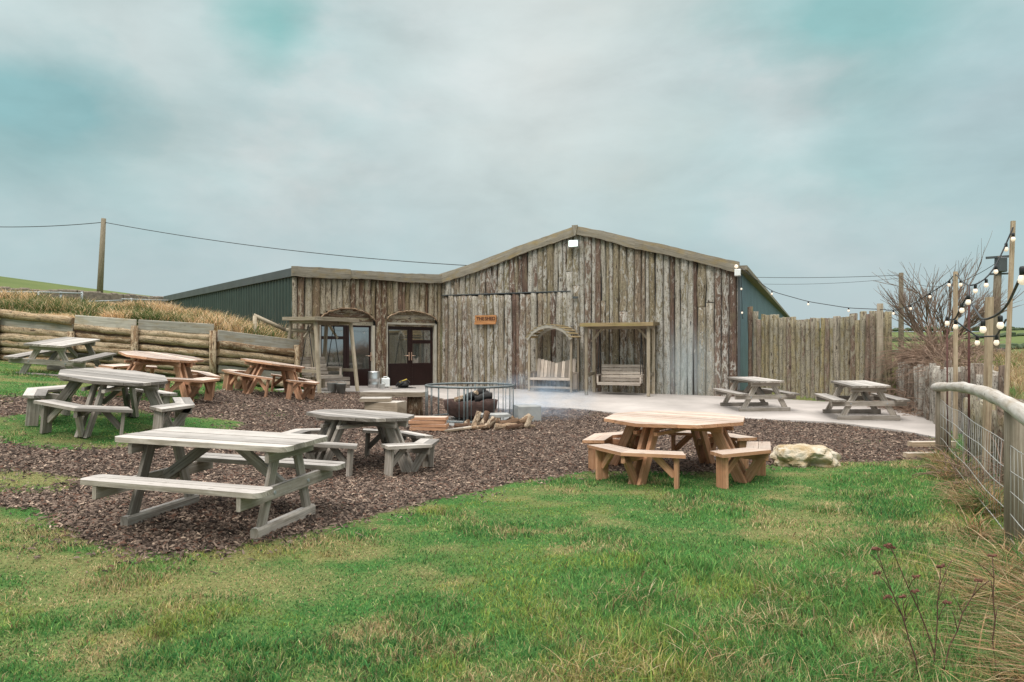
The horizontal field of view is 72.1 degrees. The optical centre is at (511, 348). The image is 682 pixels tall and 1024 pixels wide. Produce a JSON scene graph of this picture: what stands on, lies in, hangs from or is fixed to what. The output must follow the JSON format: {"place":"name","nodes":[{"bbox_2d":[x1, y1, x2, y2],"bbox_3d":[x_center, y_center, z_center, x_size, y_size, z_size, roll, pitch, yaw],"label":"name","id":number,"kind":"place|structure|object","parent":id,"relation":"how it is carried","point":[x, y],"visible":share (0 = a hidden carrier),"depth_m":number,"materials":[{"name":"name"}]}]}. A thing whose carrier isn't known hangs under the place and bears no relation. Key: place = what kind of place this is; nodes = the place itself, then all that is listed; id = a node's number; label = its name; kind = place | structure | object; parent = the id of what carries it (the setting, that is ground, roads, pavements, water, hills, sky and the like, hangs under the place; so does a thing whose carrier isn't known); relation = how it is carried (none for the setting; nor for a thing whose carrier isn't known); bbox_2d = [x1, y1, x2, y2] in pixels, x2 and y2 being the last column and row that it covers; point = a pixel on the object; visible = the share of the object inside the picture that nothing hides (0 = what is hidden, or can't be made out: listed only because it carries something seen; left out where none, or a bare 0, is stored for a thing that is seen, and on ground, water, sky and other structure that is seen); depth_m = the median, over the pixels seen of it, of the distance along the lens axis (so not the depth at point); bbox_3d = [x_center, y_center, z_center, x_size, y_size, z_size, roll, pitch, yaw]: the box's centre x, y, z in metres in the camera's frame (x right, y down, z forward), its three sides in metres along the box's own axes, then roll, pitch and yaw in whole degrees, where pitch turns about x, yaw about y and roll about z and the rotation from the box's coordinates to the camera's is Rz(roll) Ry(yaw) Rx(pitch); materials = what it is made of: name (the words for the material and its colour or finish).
{"place":"outdoors","nodes":[
{"label":"outdoors","id":0,"kind":"place"},
{"bbox_2d":[359,397,391,401],"bbox_3d":[-2.816,1.057,14.608,0.649,0.070,0.530,0,0,-5],"label":"pale slab","id":1,"kind":"object","parent":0,"point":[375,399],"depth_m":14.35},
{"bbox_2d":[0,276,1023,681],"bbox_3d":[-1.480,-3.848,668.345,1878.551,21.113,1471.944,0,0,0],"label":"ground","id":2,"kind":"structure","parent":0,"point":[236,580],"depth_m":5.52,"materials":[{"name":"plant"}]},
{"bbox_2d":[3,337,116,375],"bbox_3d":[-9.918,0.217,15.571,1.503,0.761,1.800,4,5,-8],"label":"picnic table","id":3,"kind":"object","parent":2,"relation":"on","point":[55,349],"visible":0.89,"depth_m":15.00,"materials":[{"name":"grey wood"}]},
{"bbox_2d":[0,286,165,304],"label":"field wall","id":4,"kind":"structure","parent":2,"relation":"on","point":[91,295],"depth_m":46.63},
{"bbox_2d":[1,291,167,301],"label":"metal rail fence","id":5,"kind":"object","parent":2,"relation":"on","point":[81,293],"visible":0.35,"depth_m":26.64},
{"bbox_2d":[97,218,105,292],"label":"telegraph pole","id":6,"kind":"object","parent":2,"relation":"on","point":[100,280],"visible":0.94,"depth_m":65.82,"materials":[{"name":"brown wood"}]},
{"bbox_2d":[23,222,100,226],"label":"overhead wire","id":7,"kind":"object","parent":6,"relation":"attached to","point":[59,225],"visible":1,"depth_m":65.97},
{"bbox_2d":[105,222,465,265],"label":"overhead wire","id":8,"kind":"object","parent":6,"relation":"attached to","point":[286,249],"visible":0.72,"depth_m":62.46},
{"bbox_2d":[0,309,300,387],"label":"log retaining wall","id":9,"kind":"structure","parent":2,"relation":"on","point":[218,352],"depth_m":17.75,"materials":[{"name":"brown wood"}]},
{"bbox_2d":[0,288,304,339],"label":"dry grass","id":10,"kind":"structure","parent":2,"relation":"on","point":[28,302],"depth_m":19.67,"materials":[{"name":"plant"}]},
{"bbox_2d":[253,313,315,380],"bbox_3d":[-6.430,0.177,19.941,1.726,2.306,0.206,0,0,-27],"label":"wooden handrail","id":11,"kind":"object","parent":2,"relation":"on","point":[265,320],"visible":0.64,"depth_m":19.89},
{"bbox_2d":[164,266,445,385],"bbox_3d":[-9.276,-0.336,28.762,5.603,4.531,14.922,0,0,-40],"label":"log annex","id":12,"kind":"object","parent":2,"relation":"on","point":[397,329],"visible":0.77,"depth_m":23.41,"materials":[{"name":"brown wood"}]},
{"bbox_2d":[321,325,345,376],"bbox_3d":[-5.722,0.265,22.424,0.942,2.070,0.060,0,0,-40],"label":"window","id":13,"kind":"structure","parent":12,"relation":"in","point":[340,330],"depth_m":22.51,"materials":[{"name":"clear glass"}]},
{"bbox_2d":[346,325,370,385],"bbox_3d":[-4.980,0.265,23.002,0.918,2.070,0.132,0,0,-40],"label":"door","id":14,"kind":"structure","parent":12,"relation":"in","point":[362,334],"depth_m":23.06,"materials":[{"name":"brown glass"}]},
{"bbox_2d":[388,326,409,385],"bbox_3d":[-3.862,0.255,23.938,0.932,2.090,0.132,0,0,-40],"label":"door","id":15,"kind":"structure","parent":12,"relation":"in","point":[398,336],"depth_m":23.97,"materials":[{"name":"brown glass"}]},
{"bbox_2d":[410,327,432,384],"bbox_3d":[-3.140,0.255,24.547,0.937,2.090,0.132,0,0,-40],"label":"door","id":16,"kind":"structure","parent":12,"relation":"in","point":[421,338],"depth_m":24.54,"materials":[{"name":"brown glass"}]},
{"bbox_2d":[0,388,954,573],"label":"bark chips","id":17,"kind":"object","parent":2,"relation":"on","point":[172,516],"visible":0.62,"depth_m":8.42,"materials":[{"name":"wood"}]},
{"bbox_2d":[23,368,194,437],"bbox_3d":[-5.814,0.757,10.232,2.292,0.742,2.292,7,3,-8],"label":"octagonal picnic table","id":18,"kind":"object","parent":17,"relation":"on","point":[136,384],"visible":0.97,"depth_m":9.89,"materials":[{"name":"grey wood"}]},
{"bbox_2d":[94,351,220,401],"bbox_3d":[-6.702,0.504,13.393,2.292,0.742,2.292,8,1,25],"label":"octagonal picnic table","id":19,"kind":"object","parent":17,"relation":"on","point":[188,383],"visible":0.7,"depth_m":13.12,"materials":[{"name":"orange wood"}]},
{"bbox_2d":[80,427,344,540],"bbox_3d":[-2.542,1.150,6.196,1.656,0.762,1.464,1,1,13],"label":"picnic table","id":20,"kind":"object","parent":17,"relation":"on","point":[278,448],"visible":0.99,"depth_m":6.03,"materials":[{"name":"grey wood"}]},
{"bbox_2d":[222,358,318,399],"bbox_3d":[-5.577,0.695,16.313,2.292,0.742,2.292,8,-2,15],"label":"octagonal picnic table","id":21,"kind":"object","parent":17,"relation":"on","point":[250,377],"visible":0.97,"depth_m":16.01,"materials":[{"name":"orange wood"}]},
{"bbox_2d":[336,381,345,392],"bbox_3d":[-4.879,1.102,20.100,0.294,0.355,0.290,0,0,0],"label":"bucket","id":22,"kind":"object","parent":17,"relation":"on","point":[341,387],"visible":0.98,"depth_m":20.00,"materials":[{"name":"metal"}]},
{"bbox_2d":[281,409,439,477],"bbox_3d":[-2.080,1.263,9.647,2.292,0.742,2.292,3,-1,25],"label":"octagonal picnic table","id":23,"kind":"object","parent":17,"relation":"on","point":[391,435],"visible":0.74,"depth_m":9.25,"materials":[{"name":"grey wood"}]},
{"bbox_2d":[364,401,406,413],"bbox_3d":[-2.614,1.287,14.580,0.720,0.380,0.500,0,0,14],"label":"timber block","id":24,"kind":"object","parent":17,"relation":"on","point":[397,406],"depth_m":14.36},
{"bbox_2d":[407,397,422,415],"bbox_3d":[-2.207,1.301,15.982,0.382,0.435,0.373,0,0,0],"label":"stump","id":25,"kind":"object","parent":17,"relation":"on","point":[414,405],"visible":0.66,"depth_m":15.82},
{"bbox_2d":[359,390,424,396],"bbox_3d":[-2.663,1.029,16.000,1.521,0.100,0.674,0,0,6],"label":"live edge bench top","id":26,"kind":"object","parent":25,"relation":"on","point":[379,393],"visible":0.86,"depth_m":15.69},
{"bbox_2d":[409,427,447,430],"bbox_3d":[-1.619,1.559,13.700,0.700,0.062,0.300,0,0,3],"label":"sawn plank","id":27,"kind":"object","parent":17,"relation":"on","point":[426,428],"visible":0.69,"depth_m":13.55,"materials":[{"name":"brown wood"}]},
{"bbox_2d":[410,423,448,427],"bbox_3d":[-1.599,1.492,13.700,0.700,0.062,0.300,0,0,6],"label":"sawn plank","id":28,"kind":"object","parent":27,"relation":"on","point":[445,425],"visible":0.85,"depth_m":13.55,"materials":[{"name":"brown wood"}]},
{"bbox_2d":[408,420,446,423],"bbox_3d":[-1.639,1.425,13.700,0.700,0.062,0.300,0,0,2],"label":"sawn plank","id":29,"kind":"object","parent":28,"relation":"on","point":[424,422],"visible":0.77,"depth_m":13.55,"materials":[{"name":"brown wood"}]},
{"bbox_2d":[411,416,447,420],"bbox_3d":[-1.609,1.358,13.700,0.700,0.062,0.300,0,0,5],"label":"sawn plank","id":30,"kind":"object","parent":29,"relation":"on","point":[437,418],"visible":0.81,"depth_m":13.55,"materials":[{"name":"brown wood"}]},
{"bbox_2d":[444,427,463,431],"bbox_3d":[-1.121,1.568,13.575,0.368,0.080,0.160,0,0,-8],"label":"offcut board","id":31,"kind":"object","parent":17,"relation":"on","point":[454,429],"visible":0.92,"depth_m":13.51,"materials":[{"name":"beige wood"}]},
{"bbox_2d":[454,423,471,427],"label":"firewood log","id":32,"kind":"object","parent":17,"relation":"on","point":[456,425],"visible":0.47,"depth_m":14.08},
{"bbox_2d":[471,411,481,425],"bbox_3d":[-0.715,1.439,14.105,0.250,0.378,0.125,0,0,-41],"label":"firewood log","id":33,"kind":"object","parent":17,"relation":"on","point":[476,419],"visible":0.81,"depth_m":14.08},
{"bbox_2d":[448,416,508,425],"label":"concrete plinth","id":34,"kind":"structure","parent":17,"relation":"on","point":[450,419],"depth_m":15.37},
{"bbox_2d":[425,382,514,422],"bbox_3d":[-0.930,1.202,15.500,1.978,0.824,1.978,0,0,0],"label":"fire cage","id":35,"kind":"object","parent":34,"relation":"on","point":[489,387],"visible":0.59,"depth_m":14.87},
{"bbox_2d":[444,398,497,418],"bbox_3d":[-0.910,1.333,15.500,1.200,0.400,1.200,0,0,0],"label":"fire bowl","id":36,"kind":"object","parent":34,"relation":"on","point":[453,408],"visible":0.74,"depth_m":15.04,"materials":[{"name":"metal"}]},
{"bbox_2d":[454,396,473,401],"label":"firewood log","id":37,"kind":"object","parent":36,"relation":"on","point":[456,399],"visible":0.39,"depth_m":15.39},
{"bbox_2d":[465,389,485,400],"bbox_3d":[-0.823,1.006,15.463,0.580,0.314,0.168,0,0,-41],"label":"firewood log","id":38,"kind":"object","parent":36,"relation":"in","point":[480,391],"visible":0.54,"depth_m":15.38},
{"bbox_2d":[474,392,491,401],"bbox_3d":[-0.626,1.071,15.417,0.422,0.223,0.161,0,0,-20],"label":"firewood log","id":39,"kind":"object","parent":36,"relation":"in","point":[487,395],"visible":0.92,"depth_m":15.37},
{"bbox_2d":[480,413,510,417],"bbox_3d":[-0.358,1.367,14.435,0.642,0.055,0.513,0,0,-10],"label":"stone slab","id":40,"kind":"object","parent":34,"relation":"on","point":[498,415],"depth_m":14.26,"materials":[{"name":"stone"}]},
{"bbox_2d":[470,424,489,429],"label":"firewood log","id":41,"kind":"object","parent":17,"relation":"on","point":[485,426],"visible":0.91,"depth_m":13.86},
{"bbox_2d":[479,410,489,423],"bbox_3d":[-0.558,1.437,14.143,0.137,0.373,0.293,0,0,35],"label":"firewood log","id":42,"kind":"object","parent":17,"relation":"on","point":[485,418],"visible":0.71,"depth_m":14.13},
{"bbox_2d":[484,416,496,429],"bbox_3d":[-0.440,1.491,14.001,0.300,0.281,0.133,0,0,-26],"label":"firewood log","id":43,"kind":"object","parent":17,"relation":"on","point":[491,420],"visible":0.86,"depth_m":13.97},
{"bbox_2d":[490,417,500,427],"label":"log","id":44,"kind":"object","parent":17,"relation":"on","point":[497,420],"visible":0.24,"depth_m":14.15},
{"bbox_2d":[494,423,516,429],"bbox_3d":[-0.131,1.545,13.901,0.462,0.157,0.150,0,0,-13],"label":"firewood log","id":45,"kind":"object","parent":17,"relation":"on","point":[497,426],"visible":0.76,"depth_m":13.83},
{"bbox_2d":[498,417,519,423],"bbox_3d":[-0.065,1.498,14.102,0.445,0.223,0.190,0,0,-15],"label":"firewood log","id":46,"kind":"object","parent":17,"relation":"on","point":[514,420],"visible":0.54,"depth_m":14.05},
{"bbox_2d":[505,423,523,429],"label":"firewood log","id":47,"kind":"object","parent":17,"relation":"on","point":[514,426],"visible":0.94,"depth_m":13.79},
{"bbox_2d":[519,417,526,423],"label":"firewood log","id":48,"kind":"object","parent":17,"relation":"on","point":[522,420],"visible":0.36,"depth_m":14.12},
{"bbox_2d":[512,404,540,421],"bbox_3d":[0.326,1.457,15.600,0.520,0.400,0.500,0,0,-15],"label":"concrete block","id":49,"kind":"object","parent":17,"relation":"on","point":[523,410],"depth_m":15.39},
{"bbox_2d":[524,414,533,427],"bbox_3d":[0.332,1.458,14.057,0.234,0.290,0.128,0,0,-21],"label":"firewood log","id":50,"kind":"object","parent":17,"relation":"on","point":[528,421],"visible":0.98,"depth_m":14.02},
{"bbox_2d":[582,411,770,488],"bbox_3d":[2.126,1.269,9.198,2.350,0.761,2.350,0,0,-25],"label":"octagonal picnic table","id":51,"kind":"object","parent":17,"relation":"on","point":[708,433],"visible":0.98,"depth_m":8.71,"materials":[{"name":"brown wood"}]},
{"bbox_2d":[903,452,954,458],"bbox_3d":[6.248,1.602,10.525,0.762,0.090,0.120,0,0,-4],"label":"timber offcut","id":52,"kind":"object","parent":17,"relation":"on","point":[912,454],"visible":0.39,"depth_m":10.45,"materials":[{"name":"beige wood"}]},
{"bbox_2d":[907,441,955,446],"bbox_3d":[6.962,1.586,11.675,0.762,0.090,0.120,0,0,-4],"label":"timber offcut","id":53,"kind":"object","parent":17,"relation":"on","point":[918,443],"visible":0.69,"depth_m":11.61,"materials":[{"name":"beige wood"}]},
{"bbox_2d":[0,360,1023,681],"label":"grass","id":54,"kind":"structure","parent":2,"relation":"on","point":[670,666],"depth_m":4.39,"materials":[{"name":"plant"}]},
{"bbox_2d":[437,225,789,396],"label":"log barn","id":55,"kind":"structure","parent":2,"relation":"on","point":[691,303],"depth_m":22.73,"materials":[{"name":"wood"}]},
{"bbox_2d":[474,315,496,324],"bbox_3d":[-0.911,-0.978,24.088,0.820,0.315,0.061,0,0,23],"label":"name sign","id":56,"kind":"object","parent":55,"relation":"attached to","point":[485,319],"visible":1,"depth_m":24.07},
{"bbox_2d":[448,292,566,390],"bbox_3d":[-0.230,-0.205,23.917,4.449,3.310,0.104,0,0,23],"label":"sliding door","id":57,"kind":"structure","parent":55,"relation":"in","point":[477,344],"depth_m":23.94,"materials":[{"name":"wood"}]},
{"bbox_2d":[568,239,578,247],"bbox_3d":[2.010,-3.390,22.832,0.340,0.240,0.208,0,0,23],"label":"floodlight","id":58,"kind":"object","parent":55,"relation":"attached to","point":[573,243],"visible":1,"depth_m":22.74,"materials":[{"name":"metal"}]},
{"bbox_2d":[734,265,740,275],"bbox_3d":[6.643,-2.300,20.734,0.180,0.340,0.145,0,0,23],"label":"wall lamp","id":59,"kind":"object","parent":55,"relation":"attached to","point":[737,272],"visible":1,"depth_m":20.68,"materials":[{"name":"white plastic"}]},
{"bbox_2d":[741,281,742,318],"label":"festoon lights","id":60,"kind":"object","parent":59,"relation":"hanging from","point":[741,299],"visible":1,"depth_m":20.71},
{"bbox_2d":[511,498,990,681],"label":"dry grass","id":61,"kind":"structure","parent":2,"relation":"on","point":[814,505],"depth_m":3.90,"materials":[{"name":"plant"}]},
{"bbox_2d":[770,443,840,467],"bbox_3d":[4.138,1.626,9.965,0.998,0.531,0.711,0,0,-6],"label":"boulder","id":62,"kind":"object","parent":2,"relation":"on","point":[799,455],"visible":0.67,"depth_m":9.71,"materials":[{"name":"stone"}]},
{"bbox_2d":[748,306,891,401],"bbox_3d":[8.547,0.270,19.880,0.258,3.094,4.155,0,0,-41],"label":"palisade fence","id":63,"kind":"object","parent":2,"relation":"on","point":[808,358],"visible":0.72,"depth_m":19.80,"materials":[{"name":"wood"}]},
{"bbox_2d":[877,303,882,400],"bbox_3d":[9.511,0.332,18.200,0.146,2.980,0.148,0,0,0],"label":"timber post","id":64,"kind":"object","parent":2,"relation":"on","point":[879,328],"visible":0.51,"depth_m":18.14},
{"bbox_2d":[741,268,876,311],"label":"festoon lights","id":65,"kind":"object","parent":64,"relation":"hanging from","point":[805,300],"visible":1,"depth_m":19.61},
{"bbox_2d":[880,274,961,314],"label":"festoon lights","id":66,"kind":"object","parent":64,"relation":"hanging from","point":[949,285],"visible":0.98,"depth_m":14.49},
{"bbox_2d":[871,547,918,679],"bbox_3d":[1.867,1.309,3.473,0.260,0.677,0.082,0,0,-8],"label":"weed stalk","id":67,"kind":"object","parent":2,"relation":"on","point":[888,596],"visible":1,"depth_m":3.45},
{"bbox_2d":[898,273,903,354],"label":"telegraph pole","id":68,"kind":"object","parent":2,"relation":"on","point":[900,325],"visible":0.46,"depth_m":47.88,"materials":[{"name":"brown wood"}]},
{"bbox_2d":[757,275,895,277],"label":"overhead wire","id":69,"kind":"object","parent":68,"relation":"attached to","point":[816,277],"visible":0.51,"depth_m":49.32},
{"bbox_2d":[903,264,993,286],"bbox_3d":[23.628,-4.133,39.001,0.025,1.659,18.917,0,0,18],"label":"overhead wire","id":70,"kind":"object","parent":68,"relation":"attached to","point":[951,284],"visible":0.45,"depth_m":35.42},
{"bbox_2d":[899,594,912,623],"bbox_3d":[2.179,1.506,3.898,0.070,0.304,0.057,0,0,-39],"label":"weed stalk","id":71,"kind":"object","parent":2,"relation":"on","point":[904,596],"visible":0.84,"depth_m":3.90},
{"bbox_2d":[883,543,935,663],"bbox_3d":[2.035,1.323,3.577,0.275,0.660,0.063,0,0,0],"label":"weed stalk","id":72,"kind":"object","parent":2,"relation":"on","point":[888,546],"visible":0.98,"depth_m":3.59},
{"bbox_2d":[858,304,1004,410],"bbox_3d":[10.234,0.395,17.323,3.322,2.920,3.513,0,0,0],"label":"bramble bush","id":73,"kind":"object","parent":2,"relation":"on","point":[914,353],"visible":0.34,"depth_m":17.04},
{"bbox_2d":[933,560,951,665],"bbox_3d":[2.185,1.365,3.550,0.132,0.571,0.048,0,0,-15],"label":"weed stalk","id":74,"kind":"object","parent":2,"relation":"on","point":[945,601],"visible":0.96,"depth_m":3.55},
{"bbox_2d":[946,329,947,451],"bbox_3d":[6.305,0.825,10.200,0.021,2.206,0.022,0,0,0],"label":"steel rod","id":75,"kind":"object","parent":2,"relation":"on","point":[947,382],"visible":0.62,"depth_m":10.19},
{"bbox_2d":[872,233,1023,347],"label":"bare tree","id":76,"kind":"object","parent":2,"relation":"on","point":[910,316],"visible":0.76,"depth_m":20.43,"materials":[{"name":"plant"}]},
{"bbox_2d":[873,446,1023,681],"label":"dry grass","id":77,"kind":"structure","parent":2,"relation":"on","point":[1007,584],"depth_m":4.67,"materials":[{"name":"plant"}]},
{"bbox_2d":[892,341,1004,416],"bbox_3d":[9.488,0.779,15.450,1.901,1.885,3.287,0,0,0],"label":"bramble bush","id":78,"kind":"object","parent":2,"relation":"on","point":[962,363],"visible":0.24,"depth_m":15.54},
{"bbox_2d":[896,360,1009,433],"bbox_3d":[8.811,1.057,14.471,0.378,1.650,7.643,0,0,18],"label":"slab palisade","id":79,"kind":"object","parent":2,"relation":"on","point":[935,373],"visible":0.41,"depth_m":14.53,"materials":[{"name":"wood"}]},
{"bbox_2d":[953,271,957,438],"bbox_3d":[7.938,0.270,12.600,0.060,3.289,0.060,0,0,0],"label":"timber post","id":80,"kind":"object","parent":2,"relation":"on","point":[955,348],"visible":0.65,"depth_m":12.57,"materials":[{"name":"beige wood"}]},
{"bbox_2d":[910,428,1003,494],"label":"dry grass","id":81,"kind":"structure","parent":2,"relation":"on","point":[981,479],"depth_m":8.24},
{"bbox_2d":[892,332,1023,341],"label":"field hedge","id":82,"kind":"object","parent":2,"relation":"on","point":[1013,334],"visible":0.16,"depth_m":295.32,"materials":[{"name":"green plant"}]},
{"bbox_2d":[892,326,1023,331],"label":"field hedge","id":83,"kind":"object","parent":2,"relation":"on","point":[976,329],"visible":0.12,"depth_m":415.16,"materials":[{"name":"green plant"}]},
{"bbox_2d":[892,343,1023,354],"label":"field hedge","id":84,"kind":"object","parent":2,"relation":"on","point":[1016,345],"visible":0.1,"depth_m":209.70,"materials":[{"name":"green plant"}]},
{"bbox_2d":[941,578,988,674],"bbox_3d":[2.238,1.395,3.507,0.226,0.509,0.078,0,0,6],"label":"weed stalk","id":85,"kind":"object","parent":2,"relation":"on","point":[976,580],"visible":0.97,"depth_m":3.50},
{"bbox_2d":[968,290,969,462],"bbox_3d":[6.036,0.551,9.300,0.027,2.760,0.028,0,0,0],"label":"steel rod","id":86,"kind":"object","parent":2,"relation":"on","point":[968,376],"visible":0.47,"depth_m":9.29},
{"bbox_2d":[944,285,970,328],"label":"festoon lights","id":87,"kind":"object","parent":86,"relation":"hanging from","point":[961,309],"visible":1,"depth_m":8.31},
{"bbox_2d":[957,319,1006,345],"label":"festoon lights","id":88,"kind":"object","parent":87,"relation":"hanging from","point":[996,340],"visible":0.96,"depth_m":8.12},
{"bbox_2d":[971,266,1023,332],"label":"festoon lights","id":89,"kind":"object","parent":86,"relation":"hanging from","point":[1000,323],"visible":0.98,"depth_m":5.98},
{"bbox_2d":[930,382,1023,552],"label":"wire fence","id":90,"kind":"object","parent":2,"relation":"on","point":[1013,440],"visible":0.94,"depth_m":5.66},
{"bbox_2d":[981,297,993,478],"bbox_3d":[5.807,0.653,8.600,0.122,2.558,0.072,0,0,0],"label":"timber post","id":91,"kind":"object","parent":2,"relation":"on","point":[988,367],"visible":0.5,"depth_m":8.56,"materials":[{"name":"beige wood"}]},
{"bbox_2d":[979,553,998,679],"bbox_3d":[2.358,1.328,3.456,0.132,0.638,0.042,0,0,-18],"label":"weed stalk","id":92,"kind":"object","parent":2,"relation":"on","point":[991,555],"visible":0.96,"depth_m":3.45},
{"bbox_2d":[963,394,1023,481],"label":"slab fence","id":93,"kind":"object","parent":2,"relation":"on","point":[976,415],"visible":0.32,"depth_m":9.67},
{"bbox_2d":[986,255,1008,356],"bbox_3d":[20.677,-0.684,29.913,1.007,6.571,0.525,0,0,0],"label":"telegraph pole","id":94,"kind":"object","parent":2,"relation":"on","point":[1002,265],"visible":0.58,"depth_m":29.87,"materials":[{"name":"brown wood"}]},
{"bbox_2d":[1004,221,1015,395],"bbox_3d":[6.763,0.094,9.600,0.190,3.664,0.050,0,0,0],"label":"timber post","id":95,"kind":"object","parent":2,"relation":"on","point":[1009,317],"visible":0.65,"depth_m":9.58,"materials":[{"name":"beige wood"}]},
{"bbox_2d":[960,227,1014,292],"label":"festoon lights","id":96,"kind":"object","parent":95,"relation":"hanging from","point":[995,267],"visible":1,"depth_m":9.48},
{"bbox_2d":[0,0,1023,331],"label":"sky","id":97,"kind":"structure","parent":0,"point":[845,140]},
{"bbox_2d":[275,385,934,437],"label":"patio","id":98,"kind":"structure","parent":0,"point":[807,411],"depth_m":18.54,"materials":[{"name":"concrete"}]},
{"bbox_2d":[282,316,358,393],"bbox_3d":[-5.500,0.183,20.300,1.489,2.140,1.735,0,0,30],"label":"swing seat","id":99,"kind":"object","parent":98,"relation":"on","point":[317,371],"visible":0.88,"depth_m":20.24,"materials":[{"name":"brown wood"}]},
{"bbox_2d":[327,380,337,391],"bbox_3d":[-5.173,1.087,20.250,0.315,0.345,0.310,0,0,0],"label":"bucket","id":100,"kind":"object","parent":98,"relation":"on","point":[331,387],"visible":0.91,"depth_m":20.14,"materials":[{"name":"grey metal"}]},
{"bbox_2d":[325,377,349,387],"bbox_3d":[-5.544,1.080,21.856,0.920,0.360,0.420,0,0,-40],"label":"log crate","id":101,"kind":"object","parent":98,"relation":"on","point":[342,379],"visible":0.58,"depth_m":21.82,"materials":[{"name":"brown wood"}]},
{"bbox_2d":[368,371,379,387],"bbox_3d":[-4.462,1.020,22.764,0.400,0.560,0.400,0,0,0],"label":"beer keg","id":102,"kind":"object","parent":98,"relation":"on","point":[373,379],"visible":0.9,"depth_m":22.60,"materials":[{"name":"metal"}]},
{"bbox_2d":[395,379,409,386],"bbox_3d":[-3.642,1.153,23.407,0.442,0.274,0.468,0,0,10],"label":"vacuum cleaner","id":103,"kind":"object","parent":98,"relation":"on","point":[402,383],"visible":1,"depth_m":23.27,"materials":[{"name":"black plastic"}]},
{"bbox_2d":[525,324,580,392],"bbox_3d":[1.331,0.313,22.674,1.647,2.170,0.790,0,0,28],"label":"arbour bench","id":104,"kind":"object","parent":98,"relation":"on","point":[571,376],"visible":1,"depth_m":22.68,"materials":[{"name":"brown wood"}]},
{"bbox_2d":[579,322,659,395],"bbox_3d":[3.309,0.296,21.533,2.215,2.230,1.510,0,0,18],"label":"swing seat","id":105,"kind":"object","parent":98,"relation":"on","point":[628,369],"visible":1,"depth_m":21.62,"materials":[{"name":"brown wood"}]},
{"bbox_2d":[712,377,799,411],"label":"picnic table","id":106,"kind":"object","parent":98,"relation":"on","point":[747,394],"visible":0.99,"depth_m":16.95,"materials":[{"name":"grey wood"}]},
{"bbox_2d":[814,380,910,420],"bbox_3d":[7.742,1.151,15.695,1.503,0.762,1.800,-1,1,11],"label":"picnic table","id":107,"kind":"object","parent":98,"relation":"on","point":[863,387],"visible":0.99,"depth_m":15.11,"materials":[{"name":"grey wood"}]},
{"bbox_2d":[764,347,1023,398],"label":"dry grass","id":108,"kind":"structure","parent":0,"point":[997,356],"depth_m":14.85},
{"bbox_3d":[-4.135,1.310,22.972,0.460,0.035,0.340,0,0,0],"label":"tray","id":109,"kind":"object","parent":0,"visible":0},
{"bbox_2d":[381,376,389,386],"bbox_3d":[-4.135,1.088,22.973,0.260,0.355,0.180,0,0,-20],"label":"jerrycan","id":110,"kind":"object","parent":109,"relation":"on","point":[386,381],"visible":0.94,"depth_m":22.90,"materials":[{"name":"white plastic"}]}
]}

